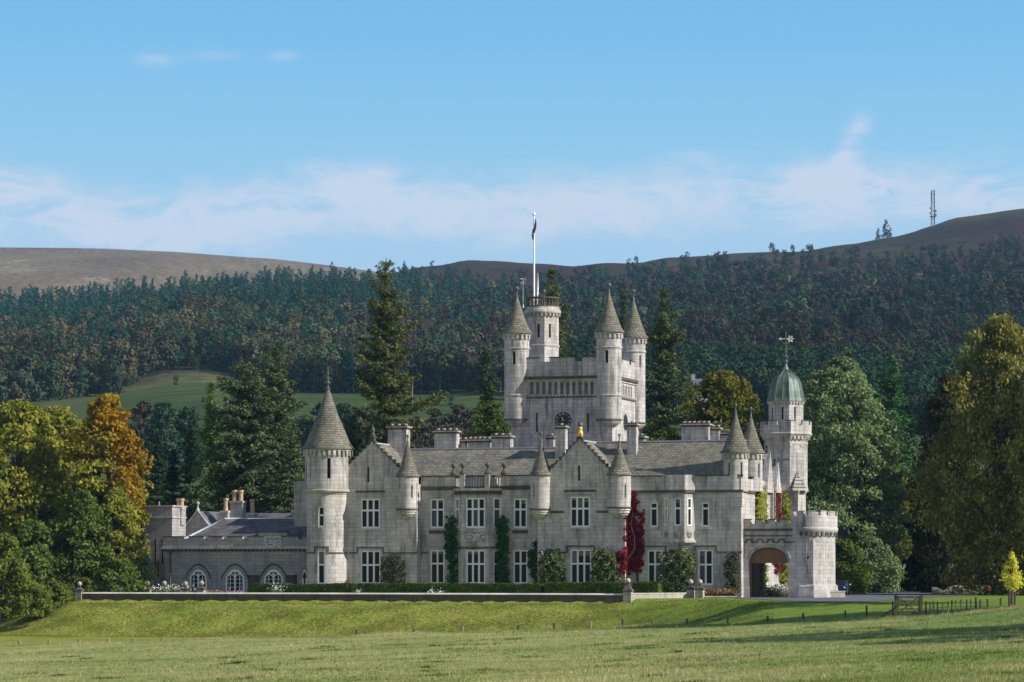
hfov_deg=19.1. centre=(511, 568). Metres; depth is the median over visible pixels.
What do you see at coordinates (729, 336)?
birch tree
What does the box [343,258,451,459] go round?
spruce tree
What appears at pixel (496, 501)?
window
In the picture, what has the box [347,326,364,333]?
birch tree
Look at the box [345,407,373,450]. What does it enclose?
pasture tree
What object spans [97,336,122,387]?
birch tree
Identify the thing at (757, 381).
birch tree
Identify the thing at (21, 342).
birch tree
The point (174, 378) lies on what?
bush
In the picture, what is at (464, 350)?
birch tree
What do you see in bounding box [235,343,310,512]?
fir tree
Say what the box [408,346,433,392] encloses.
birch tree
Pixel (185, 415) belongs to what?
pasture tree
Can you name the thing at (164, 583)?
stone pillar
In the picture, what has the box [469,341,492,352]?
birch tree
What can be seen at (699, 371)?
birch tree
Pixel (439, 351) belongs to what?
birch tree
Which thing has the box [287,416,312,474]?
pasture tree
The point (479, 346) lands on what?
birch tree
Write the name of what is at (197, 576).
pointed window
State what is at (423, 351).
birch tree
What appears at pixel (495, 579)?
window
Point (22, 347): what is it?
birch tree
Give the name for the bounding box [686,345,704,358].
birch tree
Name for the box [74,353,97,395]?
birch tree
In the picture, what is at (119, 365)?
birch tree
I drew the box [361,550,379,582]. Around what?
window
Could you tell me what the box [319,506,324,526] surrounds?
window
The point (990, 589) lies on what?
heather bed
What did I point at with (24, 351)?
birch tree
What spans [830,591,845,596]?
wall
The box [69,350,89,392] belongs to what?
birch tree
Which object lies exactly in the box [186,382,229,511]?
spruce tree
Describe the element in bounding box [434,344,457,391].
birch tree
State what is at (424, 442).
pasture tree
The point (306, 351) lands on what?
birch tree
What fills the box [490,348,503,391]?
birch tree
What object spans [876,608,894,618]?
fence strut
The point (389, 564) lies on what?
climbing shrub
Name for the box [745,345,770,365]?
birch tree
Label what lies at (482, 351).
birch tree
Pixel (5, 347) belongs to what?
birch tree
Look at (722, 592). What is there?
flower bed
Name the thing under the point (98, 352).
birch tree
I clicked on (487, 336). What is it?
birch tree
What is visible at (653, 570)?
window
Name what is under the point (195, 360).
bush
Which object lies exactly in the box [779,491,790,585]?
green creeper
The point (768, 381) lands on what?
birch tree
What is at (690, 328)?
birch tree
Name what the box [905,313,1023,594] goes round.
broadleaf tree
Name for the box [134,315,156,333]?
birch tree
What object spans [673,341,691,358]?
birch tree
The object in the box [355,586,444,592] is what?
rose bush
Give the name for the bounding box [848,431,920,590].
broadleaf tree
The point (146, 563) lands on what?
spruce tree
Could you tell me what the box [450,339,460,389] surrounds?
birch tree
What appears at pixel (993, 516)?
broadleaf tree
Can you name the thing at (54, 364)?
birch tree
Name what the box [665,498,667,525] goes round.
window
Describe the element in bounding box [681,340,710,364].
birch tree
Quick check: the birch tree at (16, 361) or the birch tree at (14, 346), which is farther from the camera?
the birch tree at (14, 346)
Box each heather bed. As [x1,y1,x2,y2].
[931,585,983,593]
[983,586,1020,593]
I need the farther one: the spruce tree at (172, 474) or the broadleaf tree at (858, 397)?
the spruce tree at (172, 474)
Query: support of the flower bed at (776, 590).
on the lawn at (788, 610)
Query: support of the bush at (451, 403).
on the hillside
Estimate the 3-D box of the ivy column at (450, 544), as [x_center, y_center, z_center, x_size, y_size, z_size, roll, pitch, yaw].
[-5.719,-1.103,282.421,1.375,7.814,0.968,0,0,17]
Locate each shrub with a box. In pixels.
[0,532,39,621]
[8,578,60,619]
[34,580,76,607]
[89,555,149,591]
[379,553,405,584]
[526,539,537,583]
[657,549,696,592]
[723,551,739,594]
[835,538,874,590]
[838,536,905,592]
[839,571,867,593]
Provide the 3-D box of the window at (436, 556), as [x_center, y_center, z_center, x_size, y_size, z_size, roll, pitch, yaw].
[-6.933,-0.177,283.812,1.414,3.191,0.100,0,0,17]
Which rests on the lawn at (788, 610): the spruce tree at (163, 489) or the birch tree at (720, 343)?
the spruce tree at (163, 489)
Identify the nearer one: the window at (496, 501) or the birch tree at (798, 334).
the window at (496, 501)
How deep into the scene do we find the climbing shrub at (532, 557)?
280.62 m
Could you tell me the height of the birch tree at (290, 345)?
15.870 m
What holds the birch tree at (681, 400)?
on the hillside
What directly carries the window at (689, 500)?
in the castle
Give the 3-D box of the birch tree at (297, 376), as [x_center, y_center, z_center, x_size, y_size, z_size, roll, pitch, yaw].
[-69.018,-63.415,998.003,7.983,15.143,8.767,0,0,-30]
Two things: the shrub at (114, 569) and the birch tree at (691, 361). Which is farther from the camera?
the birch tree at (691, 361)
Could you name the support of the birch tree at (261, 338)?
on the hillside
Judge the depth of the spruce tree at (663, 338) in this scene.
345.45 m
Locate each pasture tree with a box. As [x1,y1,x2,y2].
[126,400,153,472]
[140,402,184,494]
[168,406,204,481]
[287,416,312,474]
[304,401,343,457]
[336,403,365,435]
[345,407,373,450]
[362,420,382,447]
[408,415,433,447]
[421,408,446,447]
[432,422,463,445]
[440,404,476,438]
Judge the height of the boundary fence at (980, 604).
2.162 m
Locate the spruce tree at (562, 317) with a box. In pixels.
[540,264,572,356]
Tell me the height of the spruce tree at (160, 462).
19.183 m
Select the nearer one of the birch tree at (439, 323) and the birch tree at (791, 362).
the birch tree at (791, 362)
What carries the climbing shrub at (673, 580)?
on the lawn at (788, 610)
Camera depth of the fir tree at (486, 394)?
337.78 m
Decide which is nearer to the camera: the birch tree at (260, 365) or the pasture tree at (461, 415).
the pasture tree at (461, 415)
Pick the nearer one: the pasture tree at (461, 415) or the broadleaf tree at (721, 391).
the broadleaf tree at (721, 391)
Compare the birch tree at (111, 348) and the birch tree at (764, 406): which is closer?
the birch tree at (764, 406)
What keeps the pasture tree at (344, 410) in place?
on the hillside
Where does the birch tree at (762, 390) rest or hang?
on the hillside
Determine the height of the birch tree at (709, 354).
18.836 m
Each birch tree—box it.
[0,342,12,352]
[3,351,24,384]
[5,353,33,400]
[7,339,23,355]
[10,345,24,353]
[14,351,41,400]
[15,350,47,401]
[17,335,37,350]
[19,348,45,399]
[25,342,45,366]
[39,343,63,382]
[40,339,59,384]
[41,356,64,400]
[50,348,76,398]
[57,340,78,355]
[60,347,85,395]
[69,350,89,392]
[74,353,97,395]
[78,343,105,393]
[88,341,104,383]
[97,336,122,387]
[98,339,123,384]
[98,341,121,386]
[98,343,125,393]
[100,350,125,379]
[115,337,136,386]
[122,341,140,382]
[126,332,139,351]
[131,326,160,374]
[132,323,154,365]
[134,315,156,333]
[156,328,181,369]
[180,322,199,365]
[191,312,209,345]
[192,322,214,368]
[203,318,222,343]
[207,319,231,360]
[228,332,251,363]
[235,333,264,379]
[245,332,265,359]
[253,340,276,383]
[262,337,285,381]
[266,336,292,380]
[267,333,288,349]
[273,336,295,348]
[280,344,293,379]
[288,351,313,392]
[290,343,311,385]
[290,346,312,386]
[343,343,366,393]
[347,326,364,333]
[349,326,367,340]
[357,319,374,333]
[359,341,377,372]
[388,350,410,393]
[391,339,413,370]
[398,346,420,390]
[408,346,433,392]
[411,336,431,348]
[417,341,432,363]
[418,327,438,346]
[423,320,444,338]
[425,342,438,389]
[425,343,454,392]
[429,342,455,388]
[432,338,447,346]
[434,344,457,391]
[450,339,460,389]
[451,346,467,389]
[452,345,475,390]
[457,322,469,341]
[457,343,475,388]
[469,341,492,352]
[474,341,495,355]
[477,348,493,359]
[479,323,498,342]
[481,346,503,390]
[488,322,503,336]
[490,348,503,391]
[645,343,659,353]
[645,351,659,411]
[661,362,691,422]
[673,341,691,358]
[673,362,703,406]
[674,356,694,365]
[677,321,692,332]
[677,330,696,348]
[678,359,705,378]
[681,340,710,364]
[683,324,706,338]
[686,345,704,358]
[690,357,722,375]
[694,326,718,346]
[697,320,716,334]
[699,352,722,372]
[706,341,723,354]
[712,360,739,420]
[714,345,740,356]
[719,346,742,357]
[723,330,742,344]
[723,363,752,423]
[724,337,751,351]
[725,345,756,364]
[728,357,755,377]
[732,330,749,342]
[734,343,757,352]
[739,365,769,425]
[739,376,753,422]
[740,362,754,373]
[740,364,767,375]
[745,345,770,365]
[745,358,766,369]
[749,314,775,335]
[751,358,767,370]
[752,384,768,425]
[755,372,774,426]
[756,337,780,346]
[760,372,778,421]
[764,351,779,373]
[768,345,796,372]
[769,327,790,345]
[773,349,794,357]
[780,353,808,372]
[782,324,804,346]
[786,323,810,344]
[788,348,805,359]
[790,361,813,378]
[797,357,817,371]
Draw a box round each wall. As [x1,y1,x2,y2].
[82,592,622,601]
[632,593,687,600]
[704,596,736,597]
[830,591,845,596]
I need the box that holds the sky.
[0,0,1023,272]
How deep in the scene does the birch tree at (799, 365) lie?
855.95 m
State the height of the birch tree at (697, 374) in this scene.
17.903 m
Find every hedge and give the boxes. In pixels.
[248,583,323,592]
[324,582,543,592]
[544,581,625,592]
[631,580,662,592]
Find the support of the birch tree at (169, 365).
on the hillside
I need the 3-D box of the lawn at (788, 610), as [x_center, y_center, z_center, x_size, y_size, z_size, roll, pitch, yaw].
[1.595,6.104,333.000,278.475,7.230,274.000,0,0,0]
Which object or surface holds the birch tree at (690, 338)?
on the hillside
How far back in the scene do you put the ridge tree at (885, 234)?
2869.13 m
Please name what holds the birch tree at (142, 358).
on the hillside
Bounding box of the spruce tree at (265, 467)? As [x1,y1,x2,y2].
[257,463,268,506]
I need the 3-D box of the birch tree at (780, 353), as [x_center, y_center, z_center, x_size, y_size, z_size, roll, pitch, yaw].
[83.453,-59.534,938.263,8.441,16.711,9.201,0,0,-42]
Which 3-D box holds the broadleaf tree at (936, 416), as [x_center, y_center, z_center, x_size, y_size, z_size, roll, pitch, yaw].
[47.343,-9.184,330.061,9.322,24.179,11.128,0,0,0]
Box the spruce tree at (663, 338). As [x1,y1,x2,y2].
[643,286,700,440]
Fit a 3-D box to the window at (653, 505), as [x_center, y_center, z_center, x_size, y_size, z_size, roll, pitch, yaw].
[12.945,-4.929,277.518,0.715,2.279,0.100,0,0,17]
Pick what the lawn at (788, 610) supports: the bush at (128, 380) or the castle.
the castle
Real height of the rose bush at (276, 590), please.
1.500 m
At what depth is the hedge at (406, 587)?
275.35 m
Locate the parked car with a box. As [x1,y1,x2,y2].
[835,580,850,594]
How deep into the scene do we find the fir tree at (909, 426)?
361.73 m
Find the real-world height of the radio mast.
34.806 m
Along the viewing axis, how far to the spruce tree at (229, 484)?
375.29 m
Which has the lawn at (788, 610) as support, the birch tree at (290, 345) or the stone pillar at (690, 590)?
the stone pillar at (690, 590)
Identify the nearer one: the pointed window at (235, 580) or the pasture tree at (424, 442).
the pointed window at (235, 580)
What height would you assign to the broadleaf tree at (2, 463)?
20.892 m
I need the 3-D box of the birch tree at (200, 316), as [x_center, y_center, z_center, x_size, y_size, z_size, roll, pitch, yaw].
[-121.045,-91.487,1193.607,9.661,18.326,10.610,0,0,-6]
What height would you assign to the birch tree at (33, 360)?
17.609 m
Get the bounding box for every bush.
[124,376,131,386]
[144,583,194,591]
[173,375,179,384]
[191,355,200,370]
[268,582,284,592]
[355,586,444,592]
[448,394,454,405]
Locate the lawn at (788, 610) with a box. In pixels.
[0,586,1023,645]
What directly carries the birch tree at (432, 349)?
on the hillside
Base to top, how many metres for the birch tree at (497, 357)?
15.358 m
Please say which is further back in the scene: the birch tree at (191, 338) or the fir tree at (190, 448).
the birch tree at (191, 338)
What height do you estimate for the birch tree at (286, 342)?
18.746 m
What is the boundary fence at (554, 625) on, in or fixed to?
on the field
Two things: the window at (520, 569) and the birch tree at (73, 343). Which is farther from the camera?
the birch tree at (73, 343)
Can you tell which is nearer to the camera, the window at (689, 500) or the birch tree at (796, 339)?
the window at (689, 500)
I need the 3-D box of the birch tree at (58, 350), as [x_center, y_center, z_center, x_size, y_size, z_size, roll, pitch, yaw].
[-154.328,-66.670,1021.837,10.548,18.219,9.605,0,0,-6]
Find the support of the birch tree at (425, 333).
on the hillside
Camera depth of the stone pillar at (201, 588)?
281.55 m
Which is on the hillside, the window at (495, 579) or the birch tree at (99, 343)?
the birch tree at (99, 343)
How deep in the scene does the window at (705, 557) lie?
276.11 m
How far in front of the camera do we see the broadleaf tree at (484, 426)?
332.06 m
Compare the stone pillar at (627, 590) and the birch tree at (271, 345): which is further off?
the birch tree at (271, 345)
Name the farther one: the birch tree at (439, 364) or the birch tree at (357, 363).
the birch tree at (357, 363)
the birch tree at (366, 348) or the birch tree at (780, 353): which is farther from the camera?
the birch tree at (366, 348)
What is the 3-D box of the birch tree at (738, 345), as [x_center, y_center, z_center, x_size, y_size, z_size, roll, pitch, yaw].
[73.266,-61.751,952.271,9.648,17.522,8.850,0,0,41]
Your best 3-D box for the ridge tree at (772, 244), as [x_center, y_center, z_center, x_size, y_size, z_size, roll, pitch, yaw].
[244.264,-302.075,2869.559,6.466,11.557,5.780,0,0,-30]
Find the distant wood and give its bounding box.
[0,231,1023,437]
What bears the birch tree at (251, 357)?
on the hillside
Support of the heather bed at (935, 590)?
on the lawn at (788, 610)
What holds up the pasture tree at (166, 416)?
on the hillside
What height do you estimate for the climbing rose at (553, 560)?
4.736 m
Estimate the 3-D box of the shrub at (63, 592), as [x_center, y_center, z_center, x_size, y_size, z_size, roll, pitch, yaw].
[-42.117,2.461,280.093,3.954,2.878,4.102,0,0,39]
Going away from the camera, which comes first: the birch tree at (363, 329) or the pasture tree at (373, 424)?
the pasture tree at (373, 424)
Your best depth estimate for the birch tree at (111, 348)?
1036.82 m
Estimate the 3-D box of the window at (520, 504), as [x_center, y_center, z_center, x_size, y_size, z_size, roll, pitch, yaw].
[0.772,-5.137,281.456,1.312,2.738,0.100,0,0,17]
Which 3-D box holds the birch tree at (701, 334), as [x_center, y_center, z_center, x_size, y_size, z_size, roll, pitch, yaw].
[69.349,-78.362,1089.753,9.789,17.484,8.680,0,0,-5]
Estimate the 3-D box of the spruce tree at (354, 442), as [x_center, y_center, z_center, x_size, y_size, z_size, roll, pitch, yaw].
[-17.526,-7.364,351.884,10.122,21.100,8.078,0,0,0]
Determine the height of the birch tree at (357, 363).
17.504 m
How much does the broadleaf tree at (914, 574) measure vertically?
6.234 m
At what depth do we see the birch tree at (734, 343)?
961.41 m
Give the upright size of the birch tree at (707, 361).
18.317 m
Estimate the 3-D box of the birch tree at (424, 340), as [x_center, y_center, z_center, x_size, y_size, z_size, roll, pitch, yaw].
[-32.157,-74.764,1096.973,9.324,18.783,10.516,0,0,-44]
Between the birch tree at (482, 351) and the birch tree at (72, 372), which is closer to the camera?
the birch tree at (482, 351)
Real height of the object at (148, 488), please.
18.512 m
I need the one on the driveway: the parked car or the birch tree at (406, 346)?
the parked car
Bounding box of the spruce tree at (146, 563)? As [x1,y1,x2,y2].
[138,552,155,591]
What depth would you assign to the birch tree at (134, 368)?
1068.35 m
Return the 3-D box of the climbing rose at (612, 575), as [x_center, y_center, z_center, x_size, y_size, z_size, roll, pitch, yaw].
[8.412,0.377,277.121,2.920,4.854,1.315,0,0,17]
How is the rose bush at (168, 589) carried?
on the lawn at (788, 610)
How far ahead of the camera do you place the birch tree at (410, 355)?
992.94 m
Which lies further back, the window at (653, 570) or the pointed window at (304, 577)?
the pointed window at (304, 577)
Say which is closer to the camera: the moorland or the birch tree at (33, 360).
the birch tree at (33, 360)
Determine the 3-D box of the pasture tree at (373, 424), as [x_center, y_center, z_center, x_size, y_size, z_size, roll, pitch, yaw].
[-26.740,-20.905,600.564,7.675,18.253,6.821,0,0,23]
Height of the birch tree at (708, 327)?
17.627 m
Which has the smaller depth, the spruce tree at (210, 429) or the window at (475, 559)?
the window at (475, 559)
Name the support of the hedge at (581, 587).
on the lawn at (788, 610)
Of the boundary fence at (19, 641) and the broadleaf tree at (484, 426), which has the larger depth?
the broadleaf tree at (484, 426)
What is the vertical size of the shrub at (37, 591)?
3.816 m
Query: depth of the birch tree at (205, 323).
1167.99 m
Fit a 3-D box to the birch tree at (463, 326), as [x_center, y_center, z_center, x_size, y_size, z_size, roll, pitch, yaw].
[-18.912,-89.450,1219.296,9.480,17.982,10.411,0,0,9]
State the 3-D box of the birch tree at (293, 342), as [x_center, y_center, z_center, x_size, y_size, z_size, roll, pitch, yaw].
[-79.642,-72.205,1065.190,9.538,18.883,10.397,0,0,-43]
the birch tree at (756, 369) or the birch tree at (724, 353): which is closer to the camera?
the birch tree at (756, 369)
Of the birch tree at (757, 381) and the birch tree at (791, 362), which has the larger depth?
the birch tree at (791, 362)
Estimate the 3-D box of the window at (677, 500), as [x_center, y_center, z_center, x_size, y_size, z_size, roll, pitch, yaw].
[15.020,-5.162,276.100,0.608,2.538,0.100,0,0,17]
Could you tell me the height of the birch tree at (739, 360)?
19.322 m
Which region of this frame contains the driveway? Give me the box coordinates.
[738,592,989,601]
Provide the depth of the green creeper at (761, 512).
281.47 m
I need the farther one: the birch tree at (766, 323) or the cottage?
the birch tree at (766, 323)
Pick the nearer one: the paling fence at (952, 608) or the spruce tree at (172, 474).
the paling fence at (952, 608)
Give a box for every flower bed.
[203,588,242,591]
[705,585,741,597]
[763,584,787,596]
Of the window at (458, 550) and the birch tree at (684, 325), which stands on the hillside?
the birch tree at (684, 325)
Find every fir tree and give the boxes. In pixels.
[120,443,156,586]
[166,420,208,520]
[183,359,293,519]
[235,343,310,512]
[254,424,305,512]
[462,350,500,437]
[862,354,930,591]
[895,397,930,590]
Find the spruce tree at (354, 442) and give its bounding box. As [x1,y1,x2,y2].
[347,414,363,458]
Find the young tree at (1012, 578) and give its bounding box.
[999,552,1023,604]
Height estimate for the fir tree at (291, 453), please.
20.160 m
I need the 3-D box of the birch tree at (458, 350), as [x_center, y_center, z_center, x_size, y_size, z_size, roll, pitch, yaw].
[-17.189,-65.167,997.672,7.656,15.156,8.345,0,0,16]
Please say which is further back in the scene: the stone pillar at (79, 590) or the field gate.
the stone pillar at (79, 590)
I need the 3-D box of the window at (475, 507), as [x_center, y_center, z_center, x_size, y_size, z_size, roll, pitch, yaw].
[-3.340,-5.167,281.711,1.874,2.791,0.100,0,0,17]
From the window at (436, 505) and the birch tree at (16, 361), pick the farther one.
the birch tree at (16, 361)
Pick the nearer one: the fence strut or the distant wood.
the fence strut
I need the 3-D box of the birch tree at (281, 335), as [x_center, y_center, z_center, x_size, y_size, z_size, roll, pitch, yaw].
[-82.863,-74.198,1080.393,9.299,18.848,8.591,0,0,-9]
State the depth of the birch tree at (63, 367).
993.84 m
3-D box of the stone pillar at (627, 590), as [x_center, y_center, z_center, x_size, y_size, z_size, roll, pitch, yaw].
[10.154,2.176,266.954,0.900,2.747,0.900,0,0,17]
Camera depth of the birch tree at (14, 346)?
1084.12 m
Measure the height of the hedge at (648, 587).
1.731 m
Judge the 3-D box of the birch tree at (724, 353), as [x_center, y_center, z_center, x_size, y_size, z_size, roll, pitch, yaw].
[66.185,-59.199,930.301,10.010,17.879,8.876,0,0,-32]
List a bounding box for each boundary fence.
[0,638,203,644]
[264,619,623,636]
[651,601,893,624]
[975,589,1023,610]
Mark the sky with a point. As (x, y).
(357, 134)
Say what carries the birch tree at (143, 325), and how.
on the hillside
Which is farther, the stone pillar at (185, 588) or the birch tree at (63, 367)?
the birch tree at (63, 367)
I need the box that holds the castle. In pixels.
[292,212,837,597]
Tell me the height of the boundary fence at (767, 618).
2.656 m
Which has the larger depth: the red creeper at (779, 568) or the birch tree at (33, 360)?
the birch tree at (33, 360)
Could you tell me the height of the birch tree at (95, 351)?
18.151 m
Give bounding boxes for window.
[190,570,206,591]
[226,570,244,591]
[264,569,282,583]
[302,570,306,583]
[318,550,324,583]
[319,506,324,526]
[361,499,379,528]
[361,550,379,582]
[430,499,443,527]
[430,550,443,583]
[455,498,458,527]
[455,550,458,583]
[466,498,484,527]
[466,550,484,583]
[493,498,500,527]
[493,550,498,582]
[513,550,527,583]
[514,498,526,527]
[570,496,589,527]
[570,549,590,582]
[648,550,661,581]
[650,502,657,526]
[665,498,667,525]
[675,498,680,525]
[687,498,691,525]
[698,550,712,584]
[702,502,708,526]
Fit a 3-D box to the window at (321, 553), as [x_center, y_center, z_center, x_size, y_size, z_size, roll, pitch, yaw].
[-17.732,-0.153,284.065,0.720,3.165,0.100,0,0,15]
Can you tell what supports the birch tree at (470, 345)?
on the hillside
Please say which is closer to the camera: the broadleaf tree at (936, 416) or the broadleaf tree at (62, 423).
the broadleaf tree at (62, 423)
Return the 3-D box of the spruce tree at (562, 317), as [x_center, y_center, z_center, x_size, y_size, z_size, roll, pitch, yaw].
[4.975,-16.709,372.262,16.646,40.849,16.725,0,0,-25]
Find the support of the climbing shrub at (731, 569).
on the lawn at (788, 610)
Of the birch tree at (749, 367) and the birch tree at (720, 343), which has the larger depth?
the birch tree at (720, 343)
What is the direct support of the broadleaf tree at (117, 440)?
on the lawn at (788, 610)
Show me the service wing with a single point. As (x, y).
(236, 547)
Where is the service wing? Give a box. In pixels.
[144,490,306,591]
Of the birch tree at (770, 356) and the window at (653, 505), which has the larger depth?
the birch tree at (770, 356)
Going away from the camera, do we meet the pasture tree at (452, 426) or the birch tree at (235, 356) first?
the pasture tree at (452, 426)
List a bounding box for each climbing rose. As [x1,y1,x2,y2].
[536,548,566,583]
[589,547,620,582]
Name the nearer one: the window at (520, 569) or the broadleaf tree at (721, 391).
the window at (520, 569)
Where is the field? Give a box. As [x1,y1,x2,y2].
[0,608,1023,681]
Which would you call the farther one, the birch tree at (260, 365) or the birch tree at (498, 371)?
the birch tree at (260, 365)
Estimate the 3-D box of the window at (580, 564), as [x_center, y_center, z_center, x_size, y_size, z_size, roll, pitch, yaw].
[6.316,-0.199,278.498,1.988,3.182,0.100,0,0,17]
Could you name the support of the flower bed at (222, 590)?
on the lawn at (788, 610)
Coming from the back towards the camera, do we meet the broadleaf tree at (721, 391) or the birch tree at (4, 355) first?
the birch tree at (4, 355)
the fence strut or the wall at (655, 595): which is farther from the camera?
the wall at (655, 595)
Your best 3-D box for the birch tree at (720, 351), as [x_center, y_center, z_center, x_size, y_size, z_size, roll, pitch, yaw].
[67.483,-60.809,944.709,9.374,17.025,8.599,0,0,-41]
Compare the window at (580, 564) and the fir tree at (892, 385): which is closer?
the window at (580, 564)
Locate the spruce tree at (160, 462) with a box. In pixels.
[145,435,170,504]
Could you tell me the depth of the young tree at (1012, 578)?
221.79 m
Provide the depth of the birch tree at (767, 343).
1011.28 m
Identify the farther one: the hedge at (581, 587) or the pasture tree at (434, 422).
the pasture tree at (434, 422)
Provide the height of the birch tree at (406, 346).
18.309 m
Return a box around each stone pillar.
[74,581,85,601]
[161,581,167,591]
[180,581,190,591]
[196,581,206,591]
[622,578,633,602]
[685,579,694,597]
[694,579,705,597]
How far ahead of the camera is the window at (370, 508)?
284.53 m
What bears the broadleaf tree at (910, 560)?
on the lawn at (788, 610)
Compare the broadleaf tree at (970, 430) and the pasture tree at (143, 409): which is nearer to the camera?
the broadleaf tree at (970, 430)
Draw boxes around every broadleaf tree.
[0,399,74,574]
[0,439,7,518]
[0,518,68,605]
[10,405,105,553]
[47,489,115,595]
[55,393,156,586]
[76,485,159,591]
[468,401,510,437]
[639,418,681,440]
[679,369,764,449]
[801,356,914,589]
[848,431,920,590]
[899,479,940,590]
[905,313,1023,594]
[905,541,957,591]
[906,373,990,592]
[922,501,991,588]
[978,487,1022,591]
[995,383,1023,592]
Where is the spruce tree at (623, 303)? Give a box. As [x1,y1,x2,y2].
[617,291,628,328]
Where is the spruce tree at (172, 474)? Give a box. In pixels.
[157,449,187,515]
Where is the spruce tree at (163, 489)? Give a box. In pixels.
[150,468,182,502]
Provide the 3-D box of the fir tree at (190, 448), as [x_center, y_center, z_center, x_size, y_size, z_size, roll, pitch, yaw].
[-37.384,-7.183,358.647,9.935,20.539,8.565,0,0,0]
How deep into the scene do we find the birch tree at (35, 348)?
1012.29 m
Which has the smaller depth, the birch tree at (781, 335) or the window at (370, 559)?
the window at (370, 559)
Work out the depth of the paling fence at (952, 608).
209.35 m
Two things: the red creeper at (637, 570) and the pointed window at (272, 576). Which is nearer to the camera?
the red creeper at (637, 570)
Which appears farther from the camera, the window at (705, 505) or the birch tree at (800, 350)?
the birch tree at (800, 350)
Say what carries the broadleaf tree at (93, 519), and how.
on the lawn at (788, 610)
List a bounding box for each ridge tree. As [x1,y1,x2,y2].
[769,242,774,251]
[881,219,889,237]
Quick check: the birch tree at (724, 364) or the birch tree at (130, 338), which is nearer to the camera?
the birch tree at (724, 364)
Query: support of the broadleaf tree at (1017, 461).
on the lawn at (788, 610)
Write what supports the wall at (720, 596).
on the lawn at (788, 610)
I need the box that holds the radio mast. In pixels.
[930,190,936,226]
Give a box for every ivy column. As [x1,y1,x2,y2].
[443,515,457,583]
[494,515,509,583]
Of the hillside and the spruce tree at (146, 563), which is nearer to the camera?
the spruce tree at (146, 563)
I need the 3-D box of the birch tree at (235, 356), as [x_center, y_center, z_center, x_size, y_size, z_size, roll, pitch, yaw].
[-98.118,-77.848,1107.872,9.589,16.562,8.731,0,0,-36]
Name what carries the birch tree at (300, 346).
on the hillside
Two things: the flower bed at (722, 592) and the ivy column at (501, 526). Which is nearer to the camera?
the flower bed at (722, 592)
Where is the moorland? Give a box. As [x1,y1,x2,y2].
[0,247,378,304]
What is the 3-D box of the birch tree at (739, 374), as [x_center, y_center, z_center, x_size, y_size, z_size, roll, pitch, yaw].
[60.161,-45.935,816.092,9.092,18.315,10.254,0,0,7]
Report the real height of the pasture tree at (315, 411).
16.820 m
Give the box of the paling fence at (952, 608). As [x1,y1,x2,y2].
[925,599,970,615]
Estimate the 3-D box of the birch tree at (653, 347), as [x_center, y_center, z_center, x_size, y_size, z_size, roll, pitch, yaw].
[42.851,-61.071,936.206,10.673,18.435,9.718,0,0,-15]
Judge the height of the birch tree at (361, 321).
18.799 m
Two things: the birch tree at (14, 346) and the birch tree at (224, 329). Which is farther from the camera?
the birch tree at (224, 329)
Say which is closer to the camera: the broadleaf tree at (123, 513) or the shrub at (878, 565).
the broadleaf tree at (123, 513)
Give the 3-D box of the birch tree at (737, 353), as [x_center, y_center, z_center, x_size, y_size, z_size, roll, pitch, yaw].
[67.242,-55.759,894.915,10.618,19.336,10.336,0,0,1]
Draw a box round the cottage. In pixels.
[691,374,721,420]
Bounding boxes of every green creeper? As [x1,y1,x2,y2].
[755,486,770,590]
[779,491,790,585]
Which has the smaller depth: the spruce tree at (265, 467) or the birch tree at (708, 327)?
the spruce tree at (265, 467)
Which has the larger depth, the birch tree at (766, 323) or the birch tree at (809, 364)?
the birch tree at (766, 323)
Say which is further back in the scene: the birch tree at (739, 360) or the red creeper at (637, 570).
the birch tree at (739, 360)
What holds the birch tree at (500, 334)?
on the hillside
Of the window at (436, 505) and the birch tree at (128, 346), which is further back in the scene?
the birch tree at (128, 346)
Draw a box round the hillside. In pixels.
[0,208,1023,585]
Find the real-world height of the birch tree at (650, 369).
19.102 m
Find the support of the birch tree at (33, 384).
on the hillside
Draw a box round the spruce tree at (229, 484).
[207,441,237,506]
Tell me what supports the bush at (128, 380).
on the hillside
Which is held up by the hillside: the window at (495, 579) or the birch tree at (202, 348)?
the birch tree at (202, 348)
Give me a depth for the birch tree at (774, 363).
890.12 m
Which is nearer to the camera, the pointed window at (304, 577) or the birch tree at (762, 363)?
the pointed window at (304, 577)
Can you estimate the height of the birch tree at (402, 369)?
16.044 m
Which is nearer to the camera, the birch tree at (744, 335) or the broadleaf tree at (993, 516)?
the broadleaf tree at (993, 516)
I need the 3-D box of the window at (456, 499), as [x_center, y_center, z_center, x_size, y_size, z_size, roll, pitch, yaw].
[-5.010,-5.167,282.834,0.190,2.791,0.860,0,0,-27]
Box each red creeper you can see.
[613,491,642,581]
[631,509,644,581]
[772,491,784,574]
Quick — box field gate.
[894,595,922,616]
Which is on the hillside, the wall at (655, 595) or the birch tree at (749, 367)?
the birch tree at (749, 367)
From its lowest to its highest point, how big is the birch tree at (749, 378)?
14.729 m
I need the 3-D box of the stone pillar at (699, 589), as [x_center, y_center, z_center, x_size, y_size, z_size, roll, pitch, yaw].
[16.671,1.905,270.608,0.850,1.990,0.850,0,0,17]
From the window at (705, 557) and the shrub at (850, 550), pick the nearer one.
the window at (705, 557)

